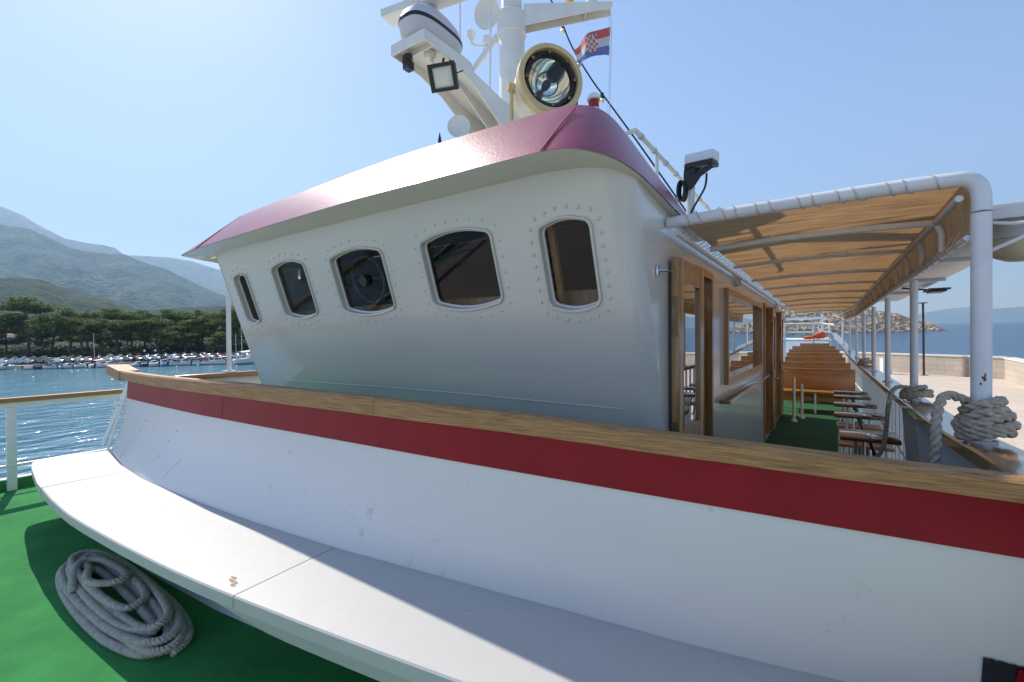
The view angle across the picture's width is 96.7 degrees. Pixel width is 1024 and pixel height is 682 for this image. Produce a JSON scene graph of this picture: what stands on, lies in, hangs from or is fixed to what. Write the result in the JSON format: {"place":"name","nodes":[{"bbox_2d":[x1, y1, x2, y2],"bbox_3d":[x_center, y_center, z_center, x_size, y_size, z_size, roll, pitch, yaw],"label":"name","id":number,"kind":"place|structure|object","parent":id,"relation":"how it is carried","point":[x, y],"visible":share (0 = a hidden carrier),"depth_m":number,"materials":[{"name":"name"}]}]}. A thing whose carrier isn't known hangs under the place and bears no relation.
{"place":"outdoors","nodes":[
{"label":"outdoors","id":0,"kind":"place"},
{"bbox_2d":[0,207,121,253],"bbox_3d":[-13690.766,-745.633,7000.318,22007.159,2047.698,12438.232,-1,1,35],"label":"mountain","id":1,"kind":"structure","parent":0,"point":[8,217],"depth_m":6364.63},
{"bbox_2d":[0,224,232,309],"bbox_3d":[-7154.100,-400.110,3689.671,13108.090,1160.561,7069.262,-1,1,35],"label":"mountain","id":2,"kind":"structure","parent":0,"point":[119,278],"depth_m":3011.85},
{"bbox_2d":[0,278,245,345],"bbox_3d":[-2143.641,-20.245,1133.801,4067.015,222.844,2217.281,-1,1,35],"label":"forested hill","id":3,"kind":"structure","parent":0,"point":[46,292],"depth_m":944.05,"materials":[{"name":"green plant"}]},
{"bbox_2d":[3,340,245,364],"bbox_3d":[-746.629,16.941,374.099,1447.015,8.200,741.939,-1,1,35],"label":"shore ground","id":4,"kind":"structure","parent":0,"point":[93,362],"depth_m":158.99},
{"bbox_2d":[0,325,30,353],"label":"pine tree","id":5,"kind":"object","parent":4,"relation":"on","point":[21,338],"visible":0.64,"depth_m":153.68,"materials":[{"name":"green plant"}]},
{"bbox_2d":[0,296,72,355],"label":"pine tree","id":6,"kind":"object","parent":4,"relation":"on","point":[9,321],"visible":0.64,"depth_m":149.14,"materials":[{"name":"green plant"}]},
{"bbox_2d":[31,314,77,353],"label":"pine tree","id":7,"kind":"object","parent":4,"relation":"on","point":[44,342],"visible":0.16,"depth_m":155.21,"materials":[{"name":"green plant"}]},
{"bbox_2d":[23,307,106,354],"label":"pine tree","id":8,"kind":"object","parent":4,"relation":"on","point":[57,324],"visible":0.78,"depth_m":142.40,"materials":[{"name":"green plant"}]},
{"bbox_2d":[72,318,125,354],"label":"pine tree","id":9,"kind":"object","parent":4,"relation":"on","point":[99,340],"visible":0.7,"depth_m":142.46,"materials":[{"name":"green plant"}]},
{"bbox_2d":[81,308,145,353],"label":"pine tree","id":10,"kind":"object","parent":4,"relation":"on","point":[119,331],"visible":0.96,"depth_m":143.09,"materials":[{"name":"green plant"}]},
{"bbox_2d":[0,340,248,356],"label":"undergrowth","id":11,"kind":"object","parent":4,"relation":"on","point":[37,350],"visible":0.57,"depth_m":154.16,"materials":[{"name":"green plant"}]},
{"bbox_2d":[117,309,169,352],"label":"pine tree","id":12,"kind":"object","parent":4,"relation":"on","point":[149,315],"visible":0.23,"depth_m":156.47,"materials":[{"name":"green plant"}]},
{"bbox_2d":[127,317,175,352],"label":"pine tree","id":13,"kind":"object","parent":4,"relation":"on","point":[145,336],"visible":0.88,"depth_m":143.06,"materials":[{"name":"green plant"}]},
{"bbox_2d":[153,309,192,351],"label":"pine tree","id":14,"kind":"object","parent":4,"relation":"on","point":[177,316],"visible":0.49,"depth_m":152.21,"materials":[{"name":"green plant"}]},
{"bbox_2d":[161,323,201,351],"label":"pine tree","id":15,"kind":"object","parent":4,"relation":"on","point":[181,338],"visible":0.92,"depth_m":141.71,"materials":[{"name":"green plant"}]},
{"bbox_2d":[175,311,224,351],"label":"pine tree","id":16,"kind":"object","parent":4,"relation":"on","point":[198,319],"visible":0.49,"depth_m":147.10,"materials":[{"name":"green plant"}]},
{"bbox_2d":[202,318,239,352],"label":"pine tree","id":17,"kind":"object","parent":4,"relation":"on","point":[209,333],"visible":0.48,"depth_m":145.74,"materials":[{"name":"green plant"}]},
{"bbox_2d":[204,332,242,352],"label":"pine tree","id":18,"kind":"object","parent":4,"relation":"on","point":[212,342],"visible":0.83,"depth_m":138.44,"materials":[{"name":"green plant"}]},
{"bbox_2d":[212,307,242,350],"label":"pine tree","id":19,"kind":"object","parent":4,"relation":"on","point":[222,315],"visible":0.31,"depth_m":147.95,"materials":[{"name":"green plant"}]},
{"bbox_2d":[130,255,225,295],"bbox_3d":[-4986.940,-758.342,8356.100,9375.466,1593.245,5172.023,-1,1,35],"label":"ridge","id":20,"kind":"structure","parent":0,"point":[209,278],"depth_m":7587.31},
{"bbox_2d":[0,407,856,681],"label":"deck","id":21,"kind":"structure","parent":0,"point":[45,636],"depth_m":2.29,"materials":[{"name":"green paint"}]},
{"bbox_2d":[0,473,34,490],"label":"deck coaming","id":22,"kind":"object","parent":21,"relation":"attached to","point":[24,480],"visible":0.17,"depth_m":4.68,"materials":[{"name":"green paint"}]},
{"bbox_2d":[0,389,126,490],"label":"foredeck railing","id":23,"kind":"object","parent":21,"relation":"on","point":[10,405],"visible":0.87,"depth_m":4.60,"materials":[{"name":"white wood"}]},
{"bbox_2d":[55,548,193,659],"bbox_3d":[-2.270,1.426,2.610,1.638,0.158,0.377,0,0,35],"label":"rope coil","id":24,"kind":"object","parent":21,"relation":"on","point":[98,614],"visible":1,"depth_m":2.42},
{"bbox_2d":[168,370,260,383],"bbox_3d":[-0.641,0.883,9.564,0.200,1.109,11.000,0,0,35],"label":"starboard rail","id":25,"kind":"object","parent":21,"relation":"on","point":[249,376],"visible":0.13,"depth_m":5.48,"materials":[{"name":"brown wood"}]},
{"bbox_2d":[221,286,236,371],"bbox_3d":[-3.417,-0.150,5.490,0.120,1.050,0.120,0,0,35],"label":"awning post","id":26,"kind":"object","parent":25,"relation":"on","point":[228,335],"visible":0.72,"depth_m":5.47,"materials":[{"name":"white metal"}]},
{"bbox_2d":[31,450,845,681],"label":"curved bench","id":27,"kind":"object","parent":21,"relation":"on","point":[380,621],"visible":1,"depth_m":1.80,"materials":[{"name":"white paint"}]},
{"bbox_2d":[101,364,1023,681],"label":"foredeck bulwark","id":28,"kind":"object","parent":21,"relation":"on","point":[843,566],"visible":0.78,"depth_m":1.61,"materials":[{"name":"white paint"}]},
{"bbox_2d":[981,657,1023,681],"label":"navigation light","id":29,"kind":"object","parent":28,"relation":"attached to","point":[993,670],"visible":1,"depth_m":1.19,"materials":[{"name":"black plastic"}]},
{"bbox_2d":[831,333,1023,473],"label":"bulwark","id":30,"kind":"object","parent":21,"relation":"on","point":[909,424],"visible":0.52,"depth_m":2.80,"materials":[{"name":"white wood"}]},
{"bbox_2d":[848,320,850,350],"bbox_3d":[7.451,-0.126,10.045,0.081,0.693,0.081,0,0,35],"label":"awning post","id":31,"kind":"object","parent":30,"relation":"on","point":[849,335],"visible":1,"depth_m":10.03,"materials":[{"name":"white metal"}]},
{"bbox_2d":[854,317,858,357],"bbox_3d":[6.622,-0.071,8.746,0.081,0.781,0.081,0,0,35],"label":"awning post","id":32,"kind":"object","parent":30,"relation":"on","point":[856,337],"visible":0.98,"depth_m":8.73,"materials":[{"name":"white metal"}]},
{"bbox_2d":[862,313,866,364],"bbox_3d":[5.619,-0.037,7.264,0.081,0.825,0.081,0,0,35],"label":"awning post","id":33,"kind":"object","parent":30,"relation":"on","point":[863,335],"visible":0.89,"depth_m":7.25,"materials":[{"name":"white metal"}]},
{"bbox_2d":[871,307,877,371],"bbox_3d":[4.609,-0.025,5.801,0.081,0.826,0.081,0,0,35],"label":"awning post","id":34,"kind":"object","parent":30,"relation":"on","point":[873,339],"visible":1,"depth_m":5.78,"materials":[{"name":"white metal"}]},
{"bbox_2d":[883,297,892,381],"bbox_3d":[3.696,-0.013,4.477,0.081,0.827,0.081,0,0,35],"label":"awning post","id":35,"kind":"object","parent":30,"relation":"on","point":[887,339],"visible":0.98,"depth_m":4.46,"materials":[{"name":"white metal"}]},
{"bbox_2d":[906,280,921,400],"bbox_3d":[2.774,-0.004,3.140,0.081,0.824,0.081,0,0,35],"label":"awning post","id":36,"kind":"object","parent":30,"relation":"on","point":[913,333],"visible":0.88,"depth_m":3.12,"materials":[{"name":"white metal"}]},
{"bbox_2d":[874,385,933,456],"bbox_3d":[2.597,0.622,3.237,0.612,0.648,0.236,0,0,35],"label":"mooring rope","id":37,"kind":"object","parent":36,"relation":"attached to","point":[909,392],"visible":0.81,"depth_m":3.13,"materials":[{"name":"grey fabric"}]},
{"bbox_2d":[964,211,998,443],"bbox_3d":[1.835,-0.052,1.780,0.097,0.895,0.097,0,0,35],"label":"awning post","id":38,"kind":"object","parent":30,"relation":"on","point":[981,300],"visible":0.89,"depth_m":1.76,"materials":[{"name":"white metal"}]},
{"bbox_2d":[929,391,1021,463],"bbox_3d":[1.801,0.533,1.800,0.298,0.677,0.180,-1,1,21],"label":"mooring rope","id":39,"kind":"object","parent":38,"relation":"attached to","point":[995,417],"visible":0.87,"depth_m":1.75,"materials":[{"name":"grey fabric"}]},
{"bbox_2d":[0,321,1023,478],"bbox_3d":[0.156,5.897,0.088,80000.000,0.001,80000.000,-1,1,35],"label":"water","id":40,"kind":"structure","parent":0,"point":[53,430],"depth_m":65.75,"materials":[{"name":"blue liquid"}]},
{"bbox_2d":[6,364,71,369],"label":"pier","id":41,"kind":"structure","parent":40,"relation":"in","point":[17,367],"depth_m":120.09,"materials":[{"name":"stone"}]},
{"bbox_2d":[85,359,105,367],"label":"motorboat","id":42,"kind":"object","parent":40,"relation":"on","point":[87,365],"visible":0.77,"depth_m":118.49,"materials":[{"name":"white paint"}]},
{"bbox_2d":[94,361,123,367],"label":"motorboat","id":43,"kind":"object","parent":40,"relation":"on","point":[107,363],"visible":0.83,"depth_m":118.53,"materials":[{"name":"white paint"}]},
{"bbox_2d":[178,356,209,365],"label":"motorboat","id":44,"kind":"object","parent":40,"relation":"on","point":[187,363],"visible":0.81,"depth_m":118.17,"materials":[{"name":"white paint"}]},
{"bbox_2d":[200,357,233,364],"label":"motorboat","id":45,"kind":"object","parent":40,"relation":"on","point":[210,362],"visible":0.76,"depth_m":117.75,"materials":[{"name":"white paint"}]},
{"bbox_2d":[232,350,253,364],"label":"motorboat","id":46,"kind":"object","parent":40,"relation":"on","point":[248,359],"visible":0.35,"depth_m":116.05,"materials":[{"name":"white paint"}]},
{"bbox_2d":[786,313,827,352],"bbox_3d":[18.818,1.672,29.002,4.200,6.600,15.000,-1,1,35],"label":"white motor yacht","id":47,"kind":"object","parent":40,"relation":"on","point":[789,344],"visible":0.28,"depth_m":25.39,"materials":[{"name":"paint"}]},
{"bbox_2d":[0,0,1023,316],"label":"sky","id":48,"kind":"structure","parent":0,"point":[132,127],"materials":[{"name":"blue"}]},
{"bbox_2d":[782,400,841,418],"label":"after deck","id":49,"kind":"structure","parent":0,"point":[824,410],"depth_m":9.01,"materials":[{"name":"carpet"}]},
{"bbox_2d":[181,105,785,442],"bbox_3d":[1.100,0.098,6.455,4.340,2.700,8.527,0,0,35],"label":"wheelhouse","id":50,"kind":"object","parent":49,"relation":"on","point":[497,249],"visible":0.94,"depth_m":2.79,"materials":[{"name":"white paint"}]},
{"bbox_2d":[230,267,264,328],"bbox_3d":[-2.409,-0.385,4.161,0.348,0.553,0.211,0,0,35],"label":"window frame","id":51,"kind":"structure","parent":50,"relation":"in","point":[240,291],"depth_m":4.21,"materials":[{"name":"white paint"}]},
{"bbox_2d":[267,253,322,324],"bbox_3d":[-1.762,-0.413,3.703,0.593,0.567,0.215,0,0,35],"label":"window frame","id":52,"kind":"structure","parent":50,"relation":"in","point":[274,271],"depth_m":3.80,"materials":[{"name":"white paint"}]},
{"bbox_2d":[324,239,401,322],"bbox_3d":[-1.056,-0.413,3.217,0.688,0.564,0.215,0,0,35],"label":"window frame","id":53,"kind":"structure","parent":50,"relation":"in","point":[332,260],"depth_m":3.33,"materials":[{"name":"white paint"}]},
{"bbox_2d":[351,255,386,302],"bbox_3d":[-1.026,-0.439,3.251,0.354,0.337,0.127,0,0,35],"label":"clear view screen","id":54,"kind":"object","parent":50,"relation":"attached to","point":[364,280],"visible":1,"depth_m":3.21,"materials":[{"name":"metal"}]},
{"bbox_2d":[447,115,469,137],"bbox_3d":[-0.405,-1.465,3.615,0.179,0.566,0.218,-1,1,1],"label":"dome","id":55,"kind":"object","parent":50,"relation":"on","point":[458,126],"visible":0.6,"depth_m":3.52,"materials":[{"name":"white plastic"}]},
{"bbox_2d":[414,218,510,318],"bbox_3d":[-0.303,-0.414,2.697,0.658,0.564,0.214,0,0,35],"label":"window frame","id":56,"kind":"structure","parent":50,"relation":"in","point":[423,244],"depth_m":2.78,"materials":[{"name":"white paint"}]},
{"bbox_2d":[391,0,612,133],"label":"mast","id":57,"kind":"object","parent":50,"relation":"on","point":[477,102],"visible":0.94,"depth_m":4.55,"materials":[{"name":"white metal"}]},
{"bbox_2d":[402,53,413,72],"bbox_3d":[-0.842,-2.258,3.673,0.096,0.157,0.112,0,0,35],"label":"camera pod","id":58,"kind":"object","parent":57,"relation":"attached to","point":[408,62],"visible":1,"depth_m":3.64,"materials":[{"name":"black plastic"}]},
{"bbox_2d":[380,0,465,53],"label":"radar","id":59,"kind":"object","parent":57,"relation":"on","point":[408,17],"visible":0.68,"depth_m":3.67,"materials":[{"name":"grey plastic"}]},
{"bbox_2d":[423,49,435,63],"bbox_3d":[-0.648,-2.263,3.728,0.149,0.180,0.100,-2,1,-25],"label":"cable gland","id":60,"kind":"object","parent":57,"relation":"attached to","point":[429,55],"visible":0.84,"depth_m":3.69,"materials":[{"name":"white paint"}]},
{"bbox_2d":[427,57,462,92],"bbox_3d":[-0.520,-2.183,3.716,0.269,0.321,0.248,-1,1,15],"label":"floodlight","id":61,"kind":"object","parent":57,"relation":"attached to","point":[443,76],"visible":0.97,"depth_m":3.65,"materials":[{"name":"black metal"}]},
{"bbox_2d":[467,29,498,71],"bbox_3d":[-0.333,-3.236,5.030,0.468,0.574,0.184,0,0,35],"label":"sensor arm","id":62,"kind":"object","parent":57,"relation":"attached to","point":[482,57],"visible":0.89,"depth_m":4.98},
{"bbox_2d":[474,0,499,29],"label":"dish antenna","id":63,"kind":"object","parent":57,"relation":"attached to","point":[481,12],"visible":0.78,"depth_m":4.96,"materials":[{"name":"white paint"}]},
{"bbox_2d":[489,0,491,87],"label":"wire conduit","id":64,"kind":"object","parent":57,"relation":"attached to","point":[490,19],"visible":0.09,"depth_m":4.81,"materials":[{"name":"white paint"}]},
{"bbox_2d":[607,12,611,114],"bbox_3d":[1.039,-2.340,4.853,0.092,2.300,0.037,-1,1,41],"label":"halyard","id":65,"kind":"object","parent":57,"relation":"hanging from","point":[610,66],"visible":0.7,"depth_m":4.83,"materials":[{"name":"grey fabric"}]},
{"bbox_2d":[573,27,610,65],"bbox_3d":[0.859,-3.193,4.951,0.453,0.325,0.059,-1,1,38],"label":"flag","id":66,"kind":"object","parent":65,"relation":"attached to","point":[595,43],"visible":1,"depth_m":4.93,"materials":[{"name":"multicoloured fabric"}]},
{"bbox_2d":[550,0,685,211],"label":"light string","id":67,"kind":"object","parent":57,"relation":"hanging from","point":[563,30],"visible":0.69,"depth_m":4.97,"materials":[{"name":"black plastic"}]},
{"bbox_2d":[507,43,582,120],"bbox_3d":[0.255,-1.702,3.600,0.583,1.031,0.455,-2,1,-17],"label":"searchlight","id":68,"kind":"object","parent":50,"relation":"on","point":[548,76],"visible":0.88,"depth_m":3.45,"materials":[{"name":"white paint"}]},
{"bbox_2d":[528,204,611,321],"bbox_3d":[0.291,-0.379,2.301,0.413,0.568,0.216,0,0,35],"label":"window frame","id":69,"kind":"structure","parent":50,"relation":"in","point":[552,301],"depth_m":2.34,"materials":[{"name":"white paint"}]},
{"bbox_2d":[587,92,600,108],"bbox_3d":[0.568,-1.448,3.151,0.095,0.525,0.095,0,0,35],"label":"beacon","id":70,"kind":"object","parent":50,"relation":"on","point":[593,99],"visible":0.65,"depth_m":3.12,"materials":[{"name":"white paint"}]},
{"bbox_2d":[625,128,710,213],"bbox_3d":[1.386,-1.107,3.873,0.156,0.542,2.501,0,0,35],"label":"roof handrail","id":71,"kind":"object","parent":50,"relation":"on","point":[652,148],"visible":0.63,"depth_m":3.27,"materials":[{"name":"white metal"}]},
{"bbox_2d":[671,257,704,434],"bbox_3d":[1.057,0.464,2.709,0.063,1.851,0.643,-1,1,35],"label":"door","id":72,"kind":"structure","parent":50,"relation":"in","point":[687,289],"depth_m":2.64,"materials":[{"name":"brown wood"}]},
{"bbox_2d":[676,149,719,213],"bbox_3d":[1.377,-1.147,3.385,0.183,0.510,0.273,-2,1,-43],"label":"floodlight","id":73,"kind":"object","parent":50,"relation":"on","point":[697,165],"visible":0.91,"depth_m":3.38,"materials":[{"name":"black metal"}]},
{"bbox_2d":[724,288,762,384],"bbox_3d":[2.501,-0.050,4.889,0.085,0.820,2.520,0,0,35],"label":"side window","id":74,"kind":"structure","parent":50,"relation":"in","point":[743,316],"depth_m":4.71,"materials":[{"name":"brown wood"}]},
{"bbox_2d":[770,307,778,429],"bbox_3d":[4.020,0.415,6.984,0.136,1.840,0.545,0,0,35],"label":"door","id":75,"kind":"structure","parent":50,"relation":"in","point":[773,378],"depth_m":6.82,"materials":[{"name":"brown wood"}]},
{"bbox_2d":[779,312,785,415],"bbox_3d":[4.889,0.400,8.244,0.136,1.840,0.545,0,0,35],"label":"door","id":76,"kind":"structure","parent":50,"relation":"in","point":[781,315],"depth_m":8.07,"materials":[{"name":"brown wood"}]},
{"bbox_2d":[666,171,992,320],"bbox_3d":[4.431,-0.574,6.574,1.230,0.310,10.935,0,0,35],"label":"awning","id":77,"kind":"object","parent":50,"relation":"attached to","point":[851,252],"visible":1,"depth_m":2.62,"materials":[{"name":"beige fabric"}]},
{"bbox_2d":[879,201,1023,301],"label":"stowed gangway","id":78,"kind":"object","parent":77,"relation":"attached to","point":[952,263],"visible":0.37,"depth_m":3.07,"materials":[{"name":"white paint"}]},
{"bbox_2d":[902,287,950,293],"bbox_3d":[4.007,-0.499,4.428,0.331,0.062,0.350,0,0,35],"label":"deck light","id":79,"kind":"object","parent":78,"relation":"attached to","point":[935,290],"visible":0.91,"depth_m":4.29,"materials":[{"name":"metal"}]},
{"bbox_2d":[993,217,1023,261],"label":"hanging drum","id":80,"kind":"object","parent":78,"relation":"hanging from","point":[1008,240],"visible":0.67,"depth_m":1.86,"materials":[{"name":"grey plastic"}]},
{"bbox_2d":[784,323,834,362],"bbox_3d":[9.145,0.142,16.124,3.744,1.530,0.533,0,0,35],"label":"stern rail","id":81,"kind":"object","parent":49,"relation":"on","point":[829,332],"visible":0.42,"depth_m":15.63,"materials":[{"name":"white metal"}]},
{"bbox_2d":[802,331,825,338],"bbox_3d":[10.288,-0.193,15.498,0.692,0.268,0.200,0,0,35],"label":"lifejacket bag","id":82,"kind":"object","parent":81,"relation":"attached to","point":[820,335],"visible":1,"depth_m":15.39,"materials":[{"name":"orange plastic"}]},
{"bbox_2d":[792,346,835,349],"bbox_3d":[9.015,0.613,13.613,1.100,0.915,0.475,0,0,35],"label":"long bench","id":83,"kind":"object","parent":49,"relation":"on","point":[814,347],"visible":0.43,"depth_m":13.76,"materials":[{"name":"brown wood"}]},
{"bbox_2d":[786,352,842,357],"bbox_3d":[7.721,0.759,11.652,1.215,0.902,0.475,0,0,35],"label":"long bench","id":84,"kind":"object","parent":49,"relation":"on","point":[803,355],"visible":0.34,"depth_m":11.81,"materials":[{"name":"brown wood"}]},
{"bbox_2d":[789,349,839,353],"bbox_3d":[8.355,0.690,12.611,1.190,0.905,0.475,0,0,35],"label":"long bench","id":85,"kind":"object","parent":49,"relation":"on","point":[812,351],"visible":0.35,"depth_m":12.77,"materials":[{"name":"brown wood"}]},
{"bbox_2d":[800,343,829,345],"bbox_3d":[9.647,0.540,14.512,0.800,0.930,0.475,0,0,35],"label":"long bench","id":86,"kind":"object","parent":49,"relation":"on","point":[814,344],"visible":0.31,"depth_m":14.67,"materials":[{"name":"brown wood"}]},
{"bbox_2d":[785,356,845,363],"bbox_3d":[7.208,0.827,10.852,1.220,0.880,0.475,0,0,35],"label":"long bench","id":87,"kind":"object","parent":49,"relation":"on","point":[830,360],"visible":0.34,"depth_m":10.98,"materials":[{"name":"brown wood"}]},
{"bbox_2d":[784,362,850,400],"bbox_3d":[6.536,0.905,9.798,1.230,0.872,0.475,0,0,35],"label":"long bench","id":88,"kind":"object","parent":49,"relation":"on","point":[819,365],"visible":0.16,"depth_m":9.93,"materials":[{"name":"brown wood"}]},
{"bbox_2d":[784,368,854,412],"bbox_3d":[5.896,0.980,8.843,1.260,0.860,0.475,0,0,35],"label":"long bench","id":89,"kind":"object","parent":49,"relation":"on","point":[820,385],"visible":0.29,"depth_m":8.92,"materials":[{"name":"brown wood"}]},
{"bbox_2d":[765,415,873,455],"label":"side deck","id":90,"kind":"structure","parent":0,"point":[814,433],"depth_m":6.94,"materials":[{"name":"carpet"}]},
{"bbox_2d":[791,377,796,421],"bbox_3d":[4.909,1.016,7.924,0.097,0.790,0.096,0,0,35],"label":"deck pole","id":91,"kind":"object","parent":90,"relation":"on","point":[793,419],"visible":0.89,"depth_m":7.91,"materials":[{"name":"beige metal"}]},
{"bbox_2d":[799,384,804,418],"bbox_3d":[5.248,1.092,8.238,0.097,0.630,0.096,0,0,35],"label":"deck pole","id":92,"kind":"object","parent":90,"relation":"on","point":[801,416],"visible":0.98,"depth_m":8.22,"materials":[{"name":"beige metal"}]},
{"bbox_2d":[834,390,867,420],"bbox_3d":[4.545,1.052,6.110,0.360,0.749,0.220,0,0,35],"label":"folding table","id":93,"kind":"object","parent":90,"relation":"on","point":[843,392],"visible":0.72,"depth_m":6.06,"materials":[{"name":"brown wood"}]},
{"bbox_2d":[834,394,871,453],"bbox_3d":[4.229,1.057,5.660,0.370,0.749,0.240,0,0,35],"label":"folding table","id":94,"kind":"object","parent":90,"relation":"on","point":[849,397],"visible":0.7,"depth_m":5.62,"materials":[{"name":"brown wood"}]},
{"bbox_2d":[833,401,877,453],"bbox_3d":[3.787,1.065,5.029,0.380,0.749,0.260,0,0,35],"label":"folding table","id":95,"kind":"object","parent":90,"relation":"on","point":[850,405],"visible":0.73,"depth_m":5.01,"materials":[{"name":"brown wood"}]},
{"bbox_2d":[836,422,882,452],"bbox_3d":[3.573,1.156,4.692,0.370,0.574,0.260,0,0,35],"label":"slatted seat","id":96,"kind":"object","parent":90,"relation":"on","point":[870,427],"visible":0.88,"depth_m":4.63,"materials":[{"name":"brown wood"}]},
{"bbox_2d":[834,410,884,453],"bbox_3d":[3.325,1.072,4.364,0.385,0.749,0.260,0,0,35],"label":"folding table","id":97,"kind":"object","parent":90,"relation":"on","point":[846,415],"visible":0.58,"depth_m":4.33,"materials":[{"name":"brown wood"}]},
{"bbox_2d":[838,438,894,457],"bbox_3d":[3.028,1.165,3.902,0.370,0.574,0.260,0,0,35],"label":"slatted seat","id":98,"kind":"object","parent":90,"relation":"on","point":[843,444],"visible":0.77,"depth_m":3.85,"materials":[{"name":"brown wood"}]},
{"bbox_2d":[839,428,901,455],"bbox_3d":[2.711,1.083,3.464,0.355,0.749,0.360,0,0,35],"label":"folding table","id":99,"kind":"object","parent":90,"relation":"on","point":[863,437],"visible":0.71,"depth_m":3.42,"materials":[{"name":"brown wood"}]},
{"bbox_2d":[781,304,945,332],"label":"rocky headland","id":100,"kind":"structure","parent":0,"point":[828,318],"depth_m":370.39,"materials":[{"name":"stone"}]},
{"bbox_2d":[781,305,947,334],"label":"boulders","id":101,"kind":"object","parent":100,"relation":"on","point":[901,322],"visible":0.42,"depth_m":362.04,"materials":[{"name":"stone"}]},
{"bbox_2d":[891,372,1023,449],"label":"quay","id":102,"kind":"structure","parent":0,"point":[1012,392],"depth_m":28.95,"materials":[{"name":"beige concrete"}]},
{"bbox_2d":[880,358,891,373],"bbox_3d":[32.600,2.149,39.688,0.700,1.400,0.471,-1,1,6],"label":"power pedestal","id":103,"kind":"object","parent":102,"relation":"on","point":[882,364],"visible":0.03,"depth_m":39.52,"materials":[{"name":"white paint"}]},
{"bbox_2d":[918,302,927,375],"bbox_3d":[33.956,-0.174,37.746,0.850,6.030,0.600,-1,1,35],"label":"street lamp","id":104,"kind":"object","parent":102,"relation":"on","point":[923,342],"visible":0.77,"depth_m":37.63,"materials":[{"name":"black metal"}]},
{"bbox_2d":[840,351,1008,378],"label":"sea wall","id":105,"kind":"structure","parent":102,"relation":"on","point":[943,364],"depth_m":37.80,"materials":[{"name":"stone"}]},
{"bbox_2d":[962,358,968,376],"bbox_3d":[35.665,2.069,36.292,0.080,1.500,1.300,-2,1,-14],"label":"wall pilaster","id":106,"kind":"object","parent":102,"relation":"on","point":[965,367],"depth_m":35.86,"materials":[{"name":"grey stone"}]},
{"bbox_2d":[1003,357,1023,385],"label":"sea wall","id":107,"kind":"structure","parent":102,"relation":"on","point":[1014,369],"depth_m":31.66,"materials":[{"name":"stone"}]},
{"bbox_2d":[909,306,1023,322],"bbox_3d":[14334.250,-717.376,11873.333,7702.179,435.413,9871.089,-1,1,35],"label":"distant island","id":108,"kind":"structure","parent":0,"point":[957,315],"depth_m":10505.84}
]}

